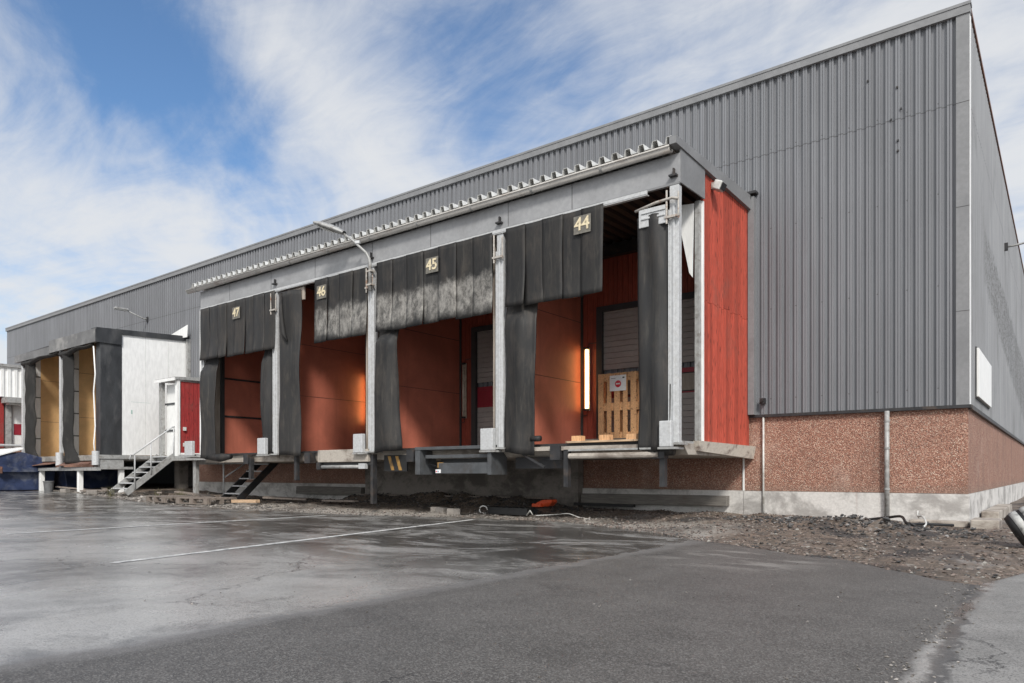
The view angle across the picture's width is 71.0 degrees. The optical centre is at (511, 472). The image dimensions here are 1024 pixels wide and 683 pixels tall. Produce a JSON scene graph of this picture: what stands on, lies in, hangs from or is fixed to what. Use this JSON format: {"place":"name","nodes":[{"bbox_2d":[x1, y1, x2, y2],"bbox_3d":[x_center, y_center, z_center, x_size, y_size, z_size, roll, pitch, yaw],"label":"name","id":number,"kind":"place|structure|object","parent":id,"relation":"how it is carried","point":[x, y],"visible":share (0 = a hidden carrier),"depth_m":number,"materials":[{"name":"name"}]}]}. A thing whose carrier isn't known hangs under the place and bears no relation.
{"place":"outdoors","nodes":[
{"label":"outdoors","id":0,"kind":"place"},
{"bbox_2d":[0,490,1023,682],"bbox_3d":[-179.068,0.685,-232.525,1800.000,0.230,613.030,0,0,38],"label":"asphalt yard","id":1,"kind":"structure","parent":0,"point":[85,613],"depth_m":4.03,"materials":[{"name":"grey asphalt"}]},
{"bbox_2d":[0,363,20,451],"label":"neighbouring building","id":2,"kind":"structure","parent":1,"relation":"on","point":[10,405],"depth_m":27.91,"materials":[{"name":"metal"}]},
{"bbox_2d":[12,405,20,447],"bbox_3d":[-19.261,-1.850,28.685,0.175,1.800,1.250,0,0,38],"label":"door","id":3,"kind":"structure","parent":2,"relation":"in","point":[16,410],"depth_m":28.26,"materials":[{"name":"white metal"}]},
{"bbox_2d":[0,448,55,490],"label":"dumpster","id":4,"kind":"object","parent":1,"relation":"on","point":[18,471],"visible":0.81,"depth_m":22.82,"materials":[{"name":"blue paint"}]},
{"bbox_2d":[43,481,54,491],"bbox_3d":[-13.926,0.410,21.579,0.300,0.340,0.300,0,0,38],"label":"bucket","id":5,"kind":"object","parent":1,"relation":"on","point":[48,486],"visible":0.83,"depth_m":21.48,"materials":[{"name":"grey plastic"}]},
{"bbox_2d":[80,489,109,491],"bbox_3d":[-11.890,0.500,20.453,1.200,0.040,0.120,-1,7,28],"label":"timber board","id":6,"kind":"object","parent":1,"relation":"on","point":[97,490],"visible":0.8,"depth_m":20.30,"materials":[{"name":"wood"}]},
{"bbox_2d":[6,515,326,533],"bbox_3d":[-4.740,0.746,10.718,0.100,0.001,4.800,0,0,38],"label":"parking line","id":7,"kind":"object","parent":1,"relation":"on","point":[153,525],"visible":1,"depth_m":10.20,"materials":[{"name":"paint"}]},
{"bbox_2d":[109,519,473,562],"bbox_3d":[-1.970,0.746,8.743,0.090,0.001,6.178,0,0,26],"label":"parking line","id":8,"kind":"object","parent":1,"relation":"on","point":[272,543],"visible":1,"depth_m":7.49,"materials":[{"name":"paint"}]},
{"bbox_2d":[49,518,993,682],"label":"asphalt crumbs","id":9,"kind":"object","parent":1,"relation":"on","point":[925,640],"visible":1,"depth_m":3.57,"materials":[{"name":"grey asphalt"}]},
{"bbox_2d":[0,0,1023,363],"label":"sky","id":10,"kind":"structure","parent":0,"point":[141,140],"materials":[{"name":"blue"}]},
{"bbox_2d":[53,483,1023,584],"bbox_3d":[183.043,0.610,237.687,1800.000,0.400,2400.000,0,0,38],"label":"ground","id":11,"kind":"structure","parent":0,"point":[882,559],"depth_m":8.51,"materials":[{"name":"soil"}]},
{"bbox_2d":[60,489,69,492],"bbox_3d":[-12.975,0.518,20.847,0.240,0.120,0.160,0,0,23],"label":"concrete block","id":12,"kind":"object","parent":11,"relation":"on","point":[64,490],"depth_m":20.78,"materials":[{"name":"grey concrete"}]},
{"bbox_2d":[55,486,96,489],"bbox_3d":[-13.261,0.480,21.951,1.300,0.040,0.120,5,0,-2],"label":"timber board","id":13,"kind":"object","parent":11,"relation":"on","point":[72,488],"visible":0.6,"depth_m":21.89,"materials":[{"name":"grey wood"}]},
{"bbox_2d":[53,470,117,489],"bbox_3d":[-14.911,0.230,24.767,2.150,0.640,1.750,0,0,38],"label":"dumpster","id":14,"kind":"object","parent":11,"relation":"on","point":[100,479],"visible":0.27,"depth_m":24.06,"materials":[{"name":"blue paint"}]},
{"bbox_2d":[86,490,96,494],"bbox_3d":[-11.775,0.549,20.112,0.240,0.120,0.160,0,0,-42],"label":"concrete block","id":15,"kind":"object","parent":11,"relation":"on","point":[91,492],"depth_m":20.06,"materials":[{"name":"grey concrete"}]},
{"bbox_2d":[15,325,190,492],"bbox_3d":[-13.412,-1.980,23.329,6.480,5.260,2.900,0,0,38],"label":"white dock","id":16,"kind":"object","parent":11,"relation":"on","point":[91,395],"visible":0.94,"depth_m":21.80,"materials":[{"name":"metal"}]},
{"bbox_2d":[106,487,114,496],"bbox_3d":[-10.860,0.484,19.466,0.306,0.358,0.286,0,0,38],"label":"weed","id":17,"kind":"object","parent":11,"relation":"on","point":[111,493],"visible":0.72,"depth_m":19.47,"materials":[{"name":"plant"}]},
{"bbox_2d":[109,426,174,495],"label":"metal staircase","id":18,"kind":"structure","parent":11,"relation":"on","point":[135,485],"depth_m":20.00,"materials":[{"name":"metal"}]},
{"bbox_2d":[146,495,196,502],"bbox_3d":[-8.444,0.638,17.799,0.800,0.144,1.200,0,0,-44],"label":"wooden pallet","id":19,"kind":"object","parent":11,"relation":"on","point":[164,498],"visible":0.73,"depth_m":17.55,"materials":[{"name":"brown wood"}]},
{"bbox_2d":[174,491,214,496],"bbox_3d":[-8.379,0.560,18.948,1.400,0.040,0.120,6,6,25],"label":"timber board","id":20,"kind":"object","parent":11,"relation":"on","point":[195,494],"visible":0.78,"depth_m":18.92,"materials":[{"name":"grey wood"}]},
{"bbox_2d":[176,496,236,504],"bbox_3d":[-7.234,0.648,16.994,1.200,0.144,0.800,0,0,33],"label":"wooden pallet","id":21,"kind":"object","parent":11,"relation":"on","point":[206,500],"visible":0.96,"depth_m":16.72,"materials":[{"name":"wood"}]},
{"bbox_2d":[231,500,259,502],"bbox_3d":[-6.058,0.640,16.308,0.903,0.090,0.120,0,0,34],"label":"wood block","id":22,"kind":"object","parent":11,"relation":"on","point":[245,501],"depth_m":16.21,"materials":[{"name":"brown wood"}]},
{"bbox_2d":[221,463,278,500],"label":"metal staircase","id":23,"kind":"structure","parent":11,"relation":"on","point":[250,487],"depth_m":17.96,"materials":[{"name":"metal"}]},
{"bbox_2d":[262,496,307,500],"bbox_3d":[-5.210,0.580,16.508,1.100,0.040,0.120,2,8,13],"label":"timber board","id":24,"kind":"object","parent":11,"relation":"on","point":[284,498],"visible":1,"depth_m":16.49,"materials":[{"name":"grey wood"}]},
{"bbox_2d":[322,500,357,501],"bbox_3d":[-3.723,0.600,15.489,0.120,0.040,1.300,0,-1,-44],"label":"timber board","id":25,"kind":"object","parent":11,"relation":"on","point":[339,500],"visible":1,"depth_m":15.36,"materials":[{"name":"wood"}]},
{"bbox_2d":[72,491,635,525],"bbox_3d":[-5.673,0.637,16.403,19.020,0.292,2.434,0,0,38],"label":"concrete rubble","id":26,"kind":"object","parent":11,"relation":"on","point":[101,493],"visible":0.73,"depth_m":14.48,"materials":[{"name":"grey concrete"}]},
{"bbox_2d":[435,507,447,513],"bbox_3d":[-1.264,0.690,13.027,0.160,0.120,0.240,0,0,-42],"label":"concrete block","id":27,"kind":"object","parent":11,"relation":"on","point":[442,510],"depth_m":12.94,"materials":[{"name":"grey concrete"}]},
{"bbox_2d":[447,508,460,514],"bbox_3d":[-1.033,0.690,12.786,0.240,0.120,0.160,0,0,3],"label":"concrete block","id":28,"kind":"object","parent":11,"relation":"on","point":[454,511],"depth_m":12.71,"materials":[{"name":"grey concrete"}]},
{"bbox_2d":[360,494,552,498],"bbox_3d":[-1.409,0.495,15.379,5.400,0.065,0.120,0,0,37],"label":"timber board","id":29,"kind":"object","parent":11,"relation":"on","point":[476,496],"visible":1,"depth_m":14.48,"materials":[{"name":"wood"}]},
{"bbox_2d":[157,135,757,503],"bbox_3d":[-3.629,-1.962,15.742,17.040,5.225,3.045,0,0,38],"label":"loading dock","id":30,"kind":"object","parent":11,"relation":"on","point":[321,356],"visible":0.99,"depth_m":12.56,"materials":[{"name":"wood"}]},
{"bbox_2d":[154,377,199,455],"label":"red shed","id":31,"kind":"structure","parent":30,"relation":"on","point":[183,405],"depth_m":20.61,"materials":[{"name":"wood"}]},
{"bbox_2d":[165,384,174,455],"bbox_3d":[-9.790,-1.520,20.697,0.910,2.060,0.070,0,0,38],"label":"door","id":32,"kind":"structure","parent":31,"relation":"in","point":[170,403],"depth_m":20.75,"materials":[{"name":"grey metal"}]},
{"bbox_2d":[313,221,374,290],"bbox_3d":[-3.120,-4.023,13.277,1.192,1.347,0.270,0,0,12],"label":"street lamp","id":33,"kind":"object","parent":30,"relation":"attached to","point":[330,228],"visible":1,"depth_m":13.21,"materials":[{"name":"metal"}]},
{"bbox_2d":[477,330,492,444],"bbox_3d":[0.151,-1.764,14.673,2.225,2.618,0.025,0,0,38],"label":"sectional door","id":34,"kind":"structure","parent":30,"relation":"in","point":[485,394],"depth_m":15.22,"materials":[{"name":"metal"}]},
{"bbox_2d":[566,434,637,442],"bbox_3d":[1.396,-0.503,10.474,1.330,0.104,0.200,0,0,38],"label":"wooden pallet","id":35,"kind":"object","parent":30,"relation":"on","point":[602,438],"visible":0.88,"depth_m":10.43,"materials":[{"name":"brown wood"}]},
{"bbox_2d":[585,438,625,440],"bbox_3d":[1.857,-0.522,12.655,1.200,0.144,0.800,0,0,38],"label":"wooden pallet","id":36,"kind":"object","parent":30,"relation":"on","point":[598,439],"visible":0.03,"depth_m":12.27,"materials":[{"name":"wood"}]},
{"bbox_2d":[598,371,638,438],"bbox_3d":[1.922,-1.195,12.919,0.800,1.200,0.144,0,0,38],"label":"wooden pallet","id":37,"kind":"object","parent":36,"relation":"on","point":[620,406],"visible":0.72,"depth_m":12.87,"materials":[{"name":"brown wood"}]},
{"bbox_2d":[610,374,625,390],"bbox_3d":[1.891,-1.610,12.839,0.330,0.280,0.008,0,0,38],"label":"notice","id":38,"kind":"object","parent":37,"relation":"attached to","point":[617,382],"visible":1,"depth_m":12.83,"materials":[{"name":"white paper"}]},
{"bbox_2d":[604,298,694,440],"bbox_3d":[2.608,-1.764,12.781,2.225,2.618,0.025,0,0,38],"label":"sectional door","id":39,"kind":"structure","parent":30,"relation":"in","point":[630,315],"depth_m":13.07,"materials":[{"name":"metal"}]},
{"bbox_2d":[711,179,726,192],"bbox_3d":[3.002,-4.170,10.436,0.202,0.157,0.170,0,0,38],"label":"spotlight","id":40,"kind":"object","parent":30,"relation":"attached to","point":[718,185],"visible":1,"depth_m":10.38,"materials":[{"name":"white plastic"}]},
{"bbox_2d":[479,505,536,515],"bbox_3d":[-0.012,0.650,12.491,1.178,0.160,0.362,0,0,38],"label":"pipe","id":41,"kind":"object","parent":11,"relation":"on","point":[513,511],"visible":0.95,"depth_m":12.37,"materials":[{"name":"black plastic"}]},
{"bbox_2d":[5,0,1023,521],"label":"warehouse","id":42,"kind":"structure","parent":11,"relation":"on","point":[869,168],"depth_m":11.27,"materials":[{"name":"grey metal"}]},
{"bbox_2d":[114,307,147,321],"bbox_3d":[-12.645,-5.277,23.899,0.160,0.315,1.120,0,0,38],"label":"wall lamp","id":43,"kind":"object","parent":42,"relation":"attached to","point":[124,309],"visible":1,"depth_m":23.67,"materials":[{"name":"metal"}]},
{"bbox_2d":[296,486,364,494],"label":"timber beam","id":44,"kind":"structure","parent":42,"relation":"attached to","point":[328,490],"depth_m":18.22,"materials":[{"name":"grey wood"}]},
{"bbox_2d":[581,493,728,505],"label":"concrete plinth","id":45,"kind":"structure","parent":42,"relation":"attached to","point":[692,500],"depth_m":12.70,"materials":[{"name":"grey concrete"}]},
{"bbox_2d":[975,346,991,408],"bbox_3d":[7.585,-1.490,11.533,0.044,0.760,2.370,0,0,38],"label":"sign panel","id":46,"kind":"object","parent":42,"relation":"attached to","point":[983,381],"visible":1,"depth_m":11.18,"materials":[{"name":"metal"}]},
{"bbox_2d":[1004,242,1023,250],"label":"wall lamp","id":47,"kind":"object","parent":42,"relation":"attached to","point":[1006,245],"visible":0.87,"depth_m":15.67,"materials":[{"name":"metal"}]},
{"bbox_2d":[532,499,556,506],"bbox_3d":[0.606,0.550,13.148,0.416,0.140,0.274,0,0,38],"label":"plastic fragment","id":48,"kind":"object","parent":11,"relation":"on","point":[544,503],"visible":1,"depth_m":13.07,"materials":[{"name":"orange plastic"}]},
{"bbox_2d":[536,513,587,518],"bbox_3d":[0.863,0.685,11.524,1.106,0.084,0.178,0,0,40],"label":"cable","id":49,"kind":"object","parent":11,"relation":"on","point":[560,514],"visible":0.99,"depth_m":11.65,"materials":[{"name":"white plastic"}]},
{"bbox_2d":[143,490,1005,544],"bbox_3d":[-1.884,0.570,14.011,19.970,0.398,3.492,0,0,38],"label":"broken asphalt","id":50,"kind":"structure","parent":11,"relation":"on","point":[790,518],"depth_m":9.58,"materials":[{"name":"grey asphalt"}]},
{"bbox_2d":[574,502,635,507],"bbox_3d":[1.688,0.585,13.215,1.250,0.060,0.100,0,0,38],"label":"timber board","id":51,"kind":"object","parent":11,"relation":"on","point":[605,504],"visible":1,"depth_m":13.16,"materials":[{"name":"wood"}]},
{"bbox_2d":[867,515,953,526],"bbox_3d":[5.284,0.635,9.794,0.692,0.127,1.127,0,0,-13],"label":"cable","id":52,"kind":"object","parent":11,"relation":"on","point":[908,523],"visible":0.85,"depth_m":9.32,"materials":[{"name":"black rubber"}]},
{"bbox_2d":[916,510,926,526],"bbox_3d":[5.488,0.610,9.629,0.068,0.184,1.080,0,0,25],"label":"cable","id":53,"kind":"object","parent":11,"relation":"on","point":[919,516],"visible":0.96,"depth_m":9.52,"materials":[{"name":"white plastic"}]},
{"bbox_2d":[909,519,969,526],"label":"concrete kerb","id":54,"kind":"structure","parent":11,"relation":"on","point":[960,523],"depth_m":9.87,"materials":[{"name":"grey concrete"}]},
{"bbox_2d":[970,517,1001,528],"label":"concrete kerb","id":55,"kind":"structure","parent":11,"relation":"on","point":[984,523],"depth_m":9.49,"materials":[{"name":"grey concrete"}]},
{"bbox_2d":[981,504,1011,517],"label":"concrete kerb","id":56,"kind":"structure","parent":11,"relation":"on","point":[1000,511],"depth_m":11.52,"materials":[{"name":"grey concrete"}]},
{"bbox_2d":[1004,506,1023,544],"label":"metal pipe","id":57,"kind":"object","parent":11,"relation":"on","point":[1014,520],"visible":1,"depth_m":7.06,"materials":[{"name":"silver metal"}]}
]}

